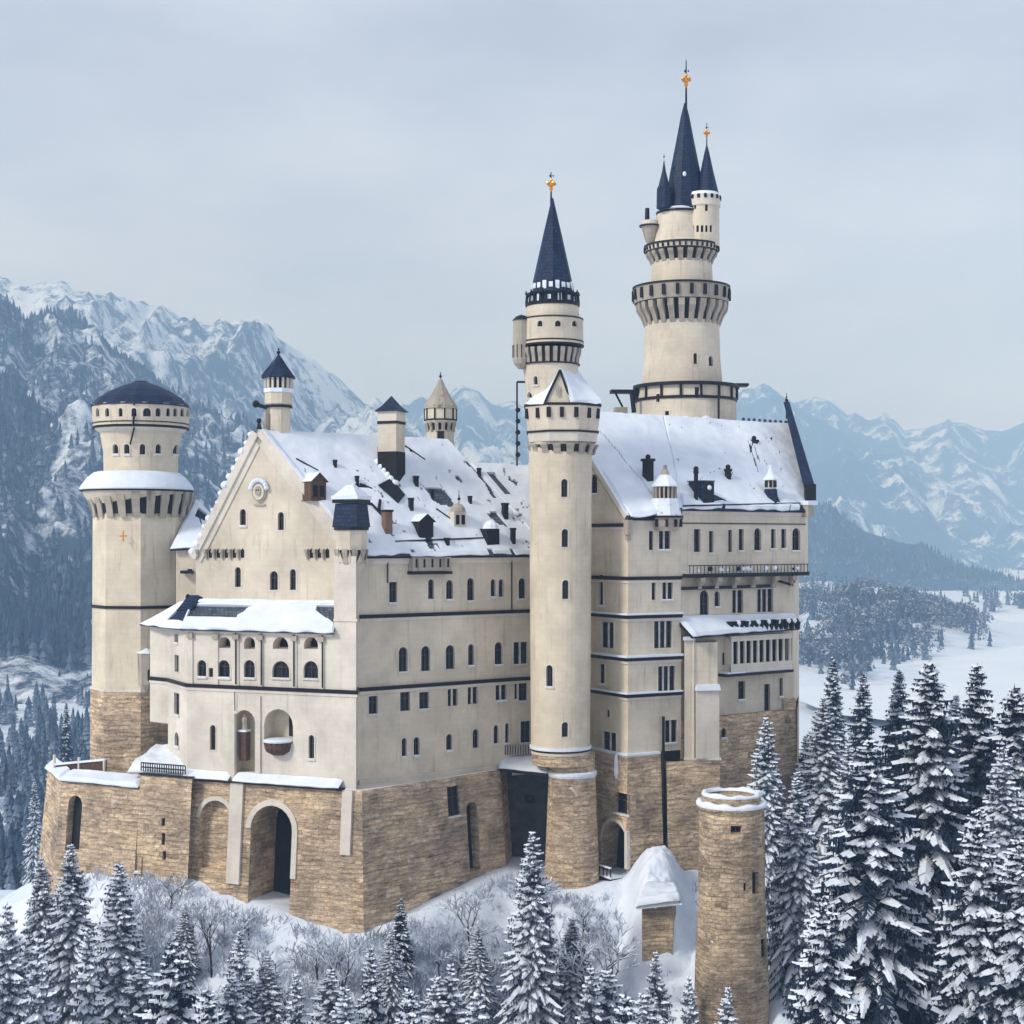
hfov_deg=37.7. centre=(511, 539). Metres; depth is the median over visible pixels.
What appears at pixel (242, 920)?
bare shrub
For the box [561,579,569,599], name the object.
window
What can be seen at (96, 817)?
terrace wall
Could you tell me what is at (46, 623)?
distant wood
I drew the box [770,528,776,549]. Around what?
window
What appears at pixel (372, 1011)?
spruce tree
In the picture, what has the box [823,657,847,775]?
spruce tree
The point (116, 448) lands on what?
window
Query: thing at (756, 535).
window
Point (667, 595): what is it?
window
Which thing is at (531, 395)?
window
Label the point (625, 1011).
spruce tree
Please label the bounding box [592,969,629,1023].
spruce tree
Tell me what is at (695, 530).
window
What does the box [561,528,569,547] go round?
window
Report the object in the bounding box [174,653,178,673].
window
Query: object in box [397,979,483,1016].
bare tree
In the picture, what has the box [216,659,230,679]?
window
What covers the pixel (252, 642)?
window
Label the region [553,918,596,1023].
spruce tree
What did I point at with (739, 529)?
window
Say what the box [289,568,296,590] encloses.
window
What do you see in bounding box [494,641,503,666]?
window
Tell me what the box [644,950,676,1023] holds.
spruce tree
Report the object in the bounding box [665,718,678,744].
window
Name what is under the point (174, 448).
window
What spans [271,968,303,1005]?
bare shrub
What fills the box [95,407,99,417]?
window
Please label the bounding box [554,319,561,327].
window
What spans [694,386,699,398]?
window
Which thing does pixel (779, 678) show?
window
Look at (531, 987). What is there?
spruce tree
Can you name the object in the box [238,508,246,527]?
window
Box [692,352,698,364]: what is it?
window
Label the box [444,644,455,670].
window
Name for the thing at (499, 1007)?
bare shrub
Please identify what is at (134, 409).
window
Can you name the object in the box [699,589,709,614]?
window
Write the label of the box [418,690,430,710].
window
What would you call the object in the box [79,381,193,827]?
round tower
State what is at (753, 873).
window
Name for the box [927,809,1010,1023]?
spruce tree
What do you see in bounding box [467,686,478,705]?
window
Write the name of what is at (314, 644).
window
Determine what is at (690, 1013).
spruce tree
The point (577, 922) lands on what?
bare shrub
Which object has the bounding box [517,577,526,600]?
window
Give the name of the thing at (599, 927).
bare shrub
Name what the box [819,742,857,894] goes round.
spruce tree
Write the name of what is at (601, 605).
window
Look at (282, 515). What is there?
window
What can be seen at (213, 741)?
window
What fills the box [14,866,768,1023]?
undergrowth
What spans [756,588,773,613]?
window
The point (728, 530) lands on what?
window
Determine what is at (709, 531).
window
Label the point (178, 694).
window
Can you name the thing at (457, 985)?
bare shrub
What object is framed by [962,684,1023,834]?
spruce tree
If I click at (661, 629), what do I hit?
window
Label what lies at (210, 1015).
spruce tree
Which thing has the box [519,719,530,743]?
window
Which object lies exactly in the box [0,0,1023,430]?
sky
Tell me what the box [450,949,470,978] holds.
bare shrub
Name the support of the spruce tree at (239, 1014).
on the ground
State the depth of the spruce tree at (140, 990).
127.52 m
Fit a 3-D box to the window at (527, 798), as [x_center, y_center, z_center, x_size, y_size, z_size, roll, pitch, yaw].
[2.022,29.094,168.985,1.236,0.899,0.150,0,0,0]
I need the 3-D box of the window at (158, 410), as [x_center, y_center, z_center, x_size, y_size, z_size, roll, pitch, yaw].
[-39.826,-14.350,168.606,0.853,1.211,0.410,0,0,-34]
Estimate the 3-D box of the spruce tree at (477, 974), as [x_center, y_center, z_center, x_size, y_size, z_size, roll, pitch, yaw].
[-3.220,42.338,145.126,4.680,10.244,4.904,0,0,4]
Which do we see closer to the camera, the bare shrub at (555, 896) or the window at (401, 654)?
the bare shrub at (555, 896)
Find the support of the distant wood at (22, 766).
on the ground
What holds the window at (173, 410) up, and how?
in the round tower at (138, 493)
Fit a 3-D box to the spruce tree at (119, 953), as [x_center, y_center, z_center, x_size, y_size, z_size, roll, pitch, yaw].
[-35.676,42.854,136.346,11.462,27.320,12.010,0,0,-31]
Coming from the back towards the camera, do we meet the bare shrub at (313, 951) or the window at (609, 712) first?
the window at (609, 712)
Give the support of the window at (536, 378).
in the stair tower at (562, 406)
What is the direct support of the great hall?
on the ground
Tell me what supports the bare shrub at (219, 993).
on the ground
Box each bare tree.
[180,896,230,977]
[310,931,371,991]
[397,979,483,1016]
[441,884,495,952]
[559,923,641,1006]
[672,983,694,1011]
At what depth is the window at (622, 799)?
160.90 m
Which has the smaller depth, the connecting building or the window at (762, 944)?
the window at (762, 944)
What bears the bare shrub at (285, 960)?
on the ground
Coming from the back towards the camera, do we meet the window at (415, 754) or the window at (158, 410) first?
the window at (158, 410)
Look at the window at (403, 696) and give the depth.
156.96 m
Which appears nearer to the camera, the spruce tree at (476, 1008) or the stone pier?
the spruce tree at (476, 1008)
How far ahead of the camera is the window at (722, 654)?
167.96 m
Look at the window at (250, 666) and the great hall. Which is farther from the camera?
the great hall
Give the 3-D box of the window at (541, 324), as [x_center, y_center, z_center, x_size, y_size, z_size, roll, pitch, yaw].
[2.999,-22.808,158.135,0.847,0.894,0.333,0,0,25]
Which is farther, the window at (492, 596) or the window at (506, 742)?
the window at (506, 742)
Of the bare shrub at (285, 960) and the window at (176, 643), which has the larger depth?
the window at (176, 643)
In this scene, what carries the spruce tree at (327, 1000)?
on the ground
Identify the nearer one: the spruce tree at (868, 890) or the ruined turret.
the spruce tree at (868, 890)
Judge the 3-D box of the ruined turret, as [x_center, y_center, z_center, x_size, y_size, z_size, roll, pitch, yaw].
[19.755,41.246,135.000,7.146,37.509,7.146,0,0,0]
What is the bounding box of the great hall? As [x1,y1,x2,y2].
[528,393,817,880]
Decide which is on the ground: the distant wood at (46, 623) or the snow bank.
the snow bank
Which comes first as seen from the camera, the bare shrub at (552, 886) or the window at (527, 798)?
the bare shrub at (552, 886)
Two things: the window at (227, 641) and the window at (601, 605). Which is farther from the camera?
the window at (601, 605)
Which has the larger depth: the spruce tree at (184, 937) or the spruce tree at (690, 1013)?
the spruce tree at (184, 937)
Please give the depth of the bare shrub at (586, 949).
149.61 m
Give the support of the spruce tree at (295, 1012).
on the ground
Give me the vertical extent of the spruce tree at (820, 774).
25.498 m
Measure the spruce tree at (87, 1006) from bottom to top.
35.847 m
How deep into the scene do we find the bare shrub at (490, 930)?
150.81 m
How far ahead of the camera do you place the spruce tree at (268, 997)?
134.29 m
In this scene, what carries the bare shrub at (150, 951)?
on the ground
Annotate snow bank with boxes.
[603,845,695,991]
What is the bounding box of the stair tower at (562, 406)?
[512,172,601,888]
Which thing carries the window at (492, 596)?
in the palace wing
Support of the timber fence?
on the terrace wall
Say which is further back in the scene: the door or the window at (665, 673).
the window at (665, 673)
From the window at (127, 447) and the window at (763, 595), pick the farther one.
the window at (763, 595)
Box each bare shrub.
[143,944,165,967]
[155,874,195,908]
[174,899,207,945]
[210,908,228,931]
[215,989,223,999]
[224,919,250,939]
[235,912,253,939]
[246,936,275,972]
[258,950,295,970]
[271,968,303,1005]
[300,934,332,983]
[302,1003,315,1021]
[306,966,348,995]
[355,964,382,976]
[414,939,452,976]
[431,972,464,995]
[446,941,471,963]
[449,939,469,974]
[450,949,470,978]
[460,919,503,936]
[490,954,508,976]
[492,993,505,1009]
[498,943,513,951]
[500,867,546,894]
[506,885,544,909]
[544,877,563,892]
[546,892,560,912]
[568,892,596,939]
[569,913,598,940]
[582,941,599,954]
[585,921,611,946]
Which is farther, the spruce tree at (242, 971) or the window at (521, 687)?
the window at (521, 687)
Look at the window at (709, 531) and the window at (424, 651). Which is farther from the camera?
the window at (709, 531)
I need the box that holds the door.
[289,716,292,735]
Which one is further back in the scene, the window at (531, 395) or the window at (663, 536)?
the window at (663, 536)
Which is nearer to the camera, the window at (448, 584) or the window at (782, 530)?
the window at (448, 584)
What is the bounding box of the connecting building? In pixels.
[170,499,209,602]
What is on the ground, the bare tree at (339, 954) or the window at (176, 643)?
the bare tree at (339, 954)
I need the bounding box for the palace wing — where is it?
[139,348,634,933]
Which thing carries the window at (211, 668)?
in the palace wing
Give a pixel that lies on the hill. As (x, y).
(893, 578)
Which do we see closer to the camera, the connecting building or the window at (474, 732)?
the window at (474, 732)
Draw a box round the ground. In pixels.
[0,568,1023,1023]
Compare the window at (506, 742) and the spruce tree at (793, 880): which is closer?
the spruce tree at (793, 880)
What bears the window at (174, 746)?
in the palace wing
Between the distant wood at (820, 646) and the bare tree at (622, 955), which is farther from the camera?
the distant wood at (820, 646)
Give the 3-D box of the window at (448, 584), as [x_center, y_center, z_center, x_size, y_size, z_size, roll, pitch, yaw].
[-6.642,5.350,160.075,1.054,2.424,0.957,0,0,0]
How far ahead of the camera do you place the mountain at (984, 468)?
7594.27 m
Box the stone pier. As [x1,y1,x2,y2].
[636,881,681,960]
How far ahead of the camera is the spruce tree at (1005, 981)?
113.03 m
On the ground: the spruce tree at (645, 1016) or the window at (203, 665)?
the spruce tree at (645, 1016)
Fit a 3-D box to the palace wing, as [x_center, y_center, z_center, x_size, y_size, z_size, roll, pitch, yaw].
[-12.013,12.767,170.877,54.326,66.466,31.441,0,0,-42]
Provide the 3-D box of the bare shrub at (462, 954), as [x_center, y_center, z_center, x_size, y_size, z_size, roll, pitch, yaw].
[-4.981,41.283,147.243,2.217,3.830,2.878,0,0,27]
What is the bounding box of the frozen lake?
[799,592,1023,721]
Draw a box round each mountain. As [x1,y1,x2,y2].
[0,277,521,464]
[401,384,1023,569]
[792,397,1023,525]
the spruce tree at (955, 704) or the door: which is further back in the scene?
the spruce tree at (955, 704)
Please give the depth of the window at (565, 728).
157.07 m
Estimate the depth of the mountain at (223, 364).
3778.30 m
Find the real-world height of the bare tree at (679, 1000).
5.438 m
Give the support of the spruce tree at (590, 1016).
on the ground
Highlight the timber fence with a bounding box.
[53,754,107,778]
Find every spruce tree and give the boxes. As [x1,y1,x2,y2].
[0,902,31,1023]
[18,857,58,1010]
[19,779,41,885]
[23,938,61,1023]
[33,843,98,1023]
[59,702,74,761]
[67,928,105,1023]
[76,862,156,1023]
[115,961,155,1023]
[133,942,198,1023]
[171,903,204,989]
[192,984,226,1023]
[216,975,260,1023]
[218,931,267,1023]
[250,955,289,1023]
[284,974,308,1023]
[303,969,359,1023]
[329,986,358,1023]
[354,945,387,1023]
[375,930,412,1023]
[392,899,417,985]
[395,986,427,1023]
[420,975,457,1023]
[433,963,467,1023]
[459,925,500,1023]
[465,992,490,1023]
[493,832,569,1023]
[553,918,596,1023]
[575,965,614,1023]
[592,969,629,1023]
[611,994,641,1023]
[632,993,660,1023]
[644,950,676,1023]
[680,977,698,1023]
[714,987,737,1023]
[746,717,789,938]
[765,772,822,1007]
[780,895,861,1023]
[784,740,947,1023]
[791,697,843,895]
[798,736,810,791]
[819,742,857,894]
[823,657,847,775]
[846,673,881,785]
[877,670,909,820]
[887,662,979,1019]
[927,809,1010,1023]
[936,745,1023,1019]
[947,695,964,770]
[952,663,999,824]
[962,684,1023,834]
[966,837,1023,1023]
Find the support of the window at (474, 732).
in the palace wing
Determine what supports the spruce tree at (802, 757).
on the ground
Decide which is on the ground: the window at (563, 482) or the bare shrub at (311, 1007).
the bare shrub at (311, 1007)
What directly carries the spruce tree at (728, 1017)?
on the ground
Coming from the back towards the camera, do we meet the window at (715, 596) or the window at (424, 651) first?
the window at (715, 596)
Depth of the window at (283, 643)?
154.70 m
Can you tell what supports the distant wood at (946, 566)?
on the hill
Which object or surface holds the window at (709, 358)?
in the tall tower at (681, 299)
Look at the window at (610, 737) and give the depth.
162.95 m
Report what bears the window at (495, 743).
in the palace wing
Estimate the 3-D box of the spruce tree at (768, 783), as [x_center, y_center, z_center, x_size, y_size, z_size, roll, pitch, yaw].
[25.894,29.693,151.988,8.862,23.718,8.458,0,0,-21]
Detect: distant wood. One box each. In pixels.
[0,293,262,671]
[0,666,91,889]
[799,565,1023,686]
[808,499,1023,588]
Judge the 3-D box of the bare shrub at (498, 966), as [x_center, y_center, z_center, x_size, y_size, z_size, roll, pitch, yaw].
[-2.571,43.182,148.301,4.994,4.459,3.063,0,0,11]
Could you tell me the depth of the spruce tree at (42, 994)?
121.58 m
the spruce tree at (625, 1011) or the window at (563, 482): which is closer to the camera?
the spruce tree at (625, 1011)
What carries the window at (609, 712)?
in the great hall
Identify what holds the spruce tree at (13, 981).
on the ground
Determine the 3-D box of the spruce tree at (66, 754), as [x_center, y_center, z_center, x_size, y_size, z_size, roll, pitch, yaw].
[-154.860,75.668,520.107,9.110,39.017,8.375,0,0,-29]
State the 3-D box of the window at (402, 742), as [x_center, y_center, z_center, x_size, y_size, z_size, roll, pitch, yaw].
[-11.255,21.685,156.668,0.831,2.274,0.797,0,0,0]
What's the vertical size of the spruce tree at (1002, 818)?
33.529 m
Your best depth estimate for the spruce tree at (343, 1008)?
121.89 m
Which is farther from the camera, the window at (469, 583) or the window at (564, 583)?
the window at (469, 583)
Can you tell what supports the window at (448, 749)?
in the palace wing
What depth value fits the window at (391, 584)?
156.06 m
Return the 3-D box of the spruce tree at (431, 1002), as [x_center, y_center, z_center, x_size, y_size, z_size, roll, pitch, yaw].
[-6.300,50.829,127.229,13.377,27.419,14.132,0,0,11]
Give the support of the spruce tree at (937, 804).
on the ground
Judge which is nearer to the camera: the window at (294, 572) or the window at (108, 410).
the window at (294, 572)
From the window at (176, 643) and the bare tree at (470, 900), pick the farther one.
the window at (176, 643)
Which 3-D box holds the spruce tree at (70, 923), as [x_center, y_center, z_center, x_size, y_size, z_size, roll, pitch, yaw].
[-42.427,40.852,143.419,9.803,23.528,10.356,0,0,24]
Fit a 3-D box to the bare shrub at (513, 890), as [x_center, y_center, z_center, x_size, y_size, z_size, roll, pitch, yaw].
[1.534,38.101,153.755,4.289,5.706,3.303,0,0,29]
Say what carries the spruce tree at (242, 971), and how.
on the ground
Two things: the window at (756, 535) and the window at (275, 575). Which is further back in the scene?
the window at (756, 535)
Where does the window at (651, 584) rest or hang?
in the great hall
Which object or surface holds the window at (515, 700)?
in the palace wing
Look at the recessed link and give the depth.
168.50 m
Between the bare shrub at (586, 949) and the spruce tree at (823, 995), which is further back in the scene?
the bare shrub at (586, 949)
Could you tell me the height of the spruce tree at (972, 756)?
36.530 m
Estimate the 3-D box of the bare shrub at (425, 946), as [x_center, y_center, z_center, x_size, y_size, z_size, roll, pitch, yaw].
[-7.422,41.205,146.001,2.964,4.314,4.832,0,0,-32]
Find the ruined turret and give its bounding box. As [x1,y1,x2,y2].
[694,787,768,1023]
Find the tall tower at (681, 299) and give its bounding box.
[610,60,748,517]
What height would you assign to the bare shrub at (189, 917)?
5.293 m
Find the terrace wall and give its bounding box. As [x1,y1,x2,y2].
[37,744,195,902]
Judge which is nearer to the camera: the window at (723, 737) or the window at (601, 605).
the window at (601, 605)
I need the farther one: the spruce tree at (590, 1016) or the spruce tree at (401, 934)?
the spruce tree at (401, 934)
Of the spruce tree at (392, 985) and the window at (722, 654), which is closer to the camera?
the spruce tree at (392, 985)
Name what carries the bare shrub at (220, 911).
on the ground
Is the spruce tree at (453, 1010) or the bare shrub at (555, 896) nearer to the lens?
the spruce tree at (453, 1010)
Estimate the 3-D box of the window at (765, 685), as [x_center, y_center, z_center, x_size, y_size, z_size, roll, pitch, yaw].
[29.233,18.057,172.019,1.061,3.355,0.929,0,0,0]
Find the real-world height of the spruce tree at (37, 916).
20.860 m
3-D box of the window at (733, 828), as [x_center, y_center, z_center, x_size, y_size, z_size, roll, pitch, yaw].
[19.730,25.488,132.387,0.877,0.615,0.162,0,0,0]
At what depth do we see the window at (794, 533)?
174.31 m
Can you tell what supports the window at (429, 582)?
in the palace wing
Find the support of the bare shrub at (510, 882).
on the ground
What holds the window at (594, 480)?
in the great hall
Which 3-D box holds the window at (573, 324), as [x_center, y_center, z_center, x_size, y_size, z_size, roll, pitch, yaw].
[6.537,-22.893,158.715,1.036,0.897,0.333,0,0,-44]
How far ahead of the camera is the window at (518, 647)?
165.76 m
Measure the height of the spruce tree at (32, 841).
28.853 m
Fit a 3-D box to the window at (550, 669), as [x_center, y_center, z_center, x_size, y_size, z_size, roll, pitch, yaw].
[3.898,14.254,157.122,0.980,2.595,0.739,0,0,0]
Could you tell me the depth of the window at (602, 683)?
164.51 m
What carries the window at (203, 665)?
in the palace wing
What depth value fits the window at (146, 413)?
168.13 m
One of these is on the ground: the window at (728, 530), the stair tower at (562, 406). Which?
the stair tower at (562, 406)
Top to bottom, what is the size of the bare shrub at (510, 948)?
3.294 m
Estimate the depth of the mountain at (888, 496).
5921.86 m
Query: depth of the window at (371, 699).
154.62 m
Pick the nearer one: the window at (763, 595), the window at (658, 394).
the window at (763, 595)
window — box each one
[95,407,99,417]
[104,407,109,417]
[112,443,119,455]
[123,443,130,455]
[130,407,137,417]
[139,443,145,455]
[142,407,151,417]
[154,407,161,417]
[154,443,161,455]
[165,407,170,417]
[172,407,177,417]
[172,443,178,455]
[173,632,178,644]
[173,691,179,717]
[173,731,178,749]
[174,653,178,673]
[179,407,184,417]
[196,659,207,678]
[207,667,213,677]
[209,724,216,751]
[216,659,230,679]
[225,638,229,646]
[234,566,241,587]
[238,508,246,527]
[242,659,255,679]
[251,639,254,647]
[269,570,278,590]
[271,660,290,679]
[277,511,284,530]
[279,638,287,647]
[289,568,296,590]
[302,660,318,680]
[307,734,314,760]
[310,638,317,647]
[367,694,378,715]
[388,581,398,604]
[397,646,408,673]
[399,691,410,712]
[400,737,407,758]
[412,736,420,757]
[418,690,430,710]
[420,645,430,672]
[427,578,434,599]
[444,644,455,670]
[445,579,454,601]
[445,733,453,752]
[446,688,458,707]
[447,786,461,818]
[466,577,475,602]
[467,643,475,667]
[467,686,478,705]
[472,728,479,749]
[490,578,496,598]
[493,724,499,745]
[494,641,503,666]
[495,684,507,702]
[498,578,504,598]
[504,722,510,744]
[512,641,528,665]
[514,684,518,701]
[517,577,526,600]
[517,683,528,702]
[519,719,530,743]
[524,795,534,801]
[526,391,532,399]
[532,375,538,386]
[536,319,543,327]
[545,664,553,688]
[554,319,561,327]
[560,478,568,497]
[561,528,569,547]
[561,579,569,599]
[561,721,569,737]
[571,319,577,327]
[592,473,597,495]
[597,574,603,607]
[597,662,604,685]
[600,620,613,649]
[602,730,616,755]
[605,708,610,718]
[613,792,629,817]
[648,530,654,550]
[650,583,656,600]
[653,620,672,649]
[655,393,660,402]
[657,664,675,690]
[658,531,671,551]
[661,582,674,601]
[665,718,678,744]
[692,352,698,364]
[693,528,700,552]
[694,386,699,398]
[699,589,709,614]
[708,355,713,366]
[708,530,714,553]
[713,590,721,608]
[721,651,723,665]
[721,728,727,739]
[727,529,732,552]
[731,589,743,613]
[731,826,740,831]
[737,680,746,701]
[738,528,744,551]
[752,872,754,892]
[753,527,762,551]
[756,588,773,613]
[761,939,763,956]
[763,683,770,711]
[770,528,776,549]
[778,677,783,698]
[780,528,787,549]
[791,527,801,551]
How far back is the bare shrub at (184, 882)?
153.89 m
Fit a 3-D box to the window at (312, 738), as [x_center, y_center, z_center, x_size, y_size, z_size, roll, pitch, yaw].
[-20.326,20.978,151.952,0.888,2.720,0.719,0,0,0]
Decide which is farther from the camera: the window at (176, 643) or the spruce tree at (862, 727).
the spruce tree at (862, 727)
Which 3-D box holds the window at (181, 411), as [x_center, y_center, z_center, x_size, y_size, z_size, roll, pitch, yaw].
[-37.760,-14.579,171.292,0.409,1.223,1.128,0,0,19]
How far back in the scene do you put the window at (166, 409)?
169.49 m
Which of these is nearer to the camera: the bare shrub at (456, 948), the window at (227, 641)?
the bare shrub at (456, 948)
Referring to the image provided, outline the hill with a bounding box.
[799,507,1023,590]
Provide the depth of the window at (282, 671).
153.45 m
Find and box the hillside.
[0,293,251,703]
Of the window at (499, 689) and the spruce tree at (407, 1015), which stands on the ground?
the spruce tree at (407, 1015)
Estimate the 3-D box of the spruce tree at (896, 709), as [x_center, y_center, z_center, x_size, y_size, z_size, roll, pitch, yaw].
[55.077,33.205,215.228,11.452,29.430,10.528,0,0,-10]
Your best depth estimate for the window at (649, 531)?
161.53 m
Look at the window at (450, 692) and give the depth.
160.43 m
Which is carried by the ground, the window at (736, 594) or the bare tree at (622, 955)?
the bare tree at (622, 955)
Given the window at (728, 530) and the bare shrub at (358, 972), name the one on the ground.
the bare shrub at (358, 972)
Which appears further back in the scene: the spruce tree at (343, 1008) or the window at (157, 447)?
the window at (157, 447)
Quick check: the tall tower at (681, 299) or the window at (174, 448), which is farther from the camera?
the tall tower at (681, 299)
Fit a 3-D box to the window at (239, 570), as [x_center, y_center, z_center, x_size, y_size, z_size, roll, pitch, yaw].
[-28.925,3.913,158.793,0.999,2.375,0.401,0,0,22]
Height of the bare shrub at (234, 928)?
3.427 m
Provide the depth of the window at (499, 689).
164.31 m
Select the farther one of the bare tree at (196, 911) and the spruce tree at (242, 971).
the bare tree at (196, 911)
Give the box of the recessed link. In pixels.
[497,744,596,860]
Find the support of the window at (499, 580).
in the palace wing
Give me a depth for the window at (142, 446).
169.03 m
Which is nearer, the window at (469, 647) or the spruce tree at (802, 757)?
the window at (469, 647)
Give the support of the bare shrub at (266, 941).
on the ground
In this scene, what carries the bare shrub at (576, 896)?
on the ground
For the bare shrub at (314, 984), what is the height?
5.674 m
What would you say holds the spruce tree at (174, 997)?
on the ground
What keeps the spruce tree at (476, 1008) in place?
on the ground

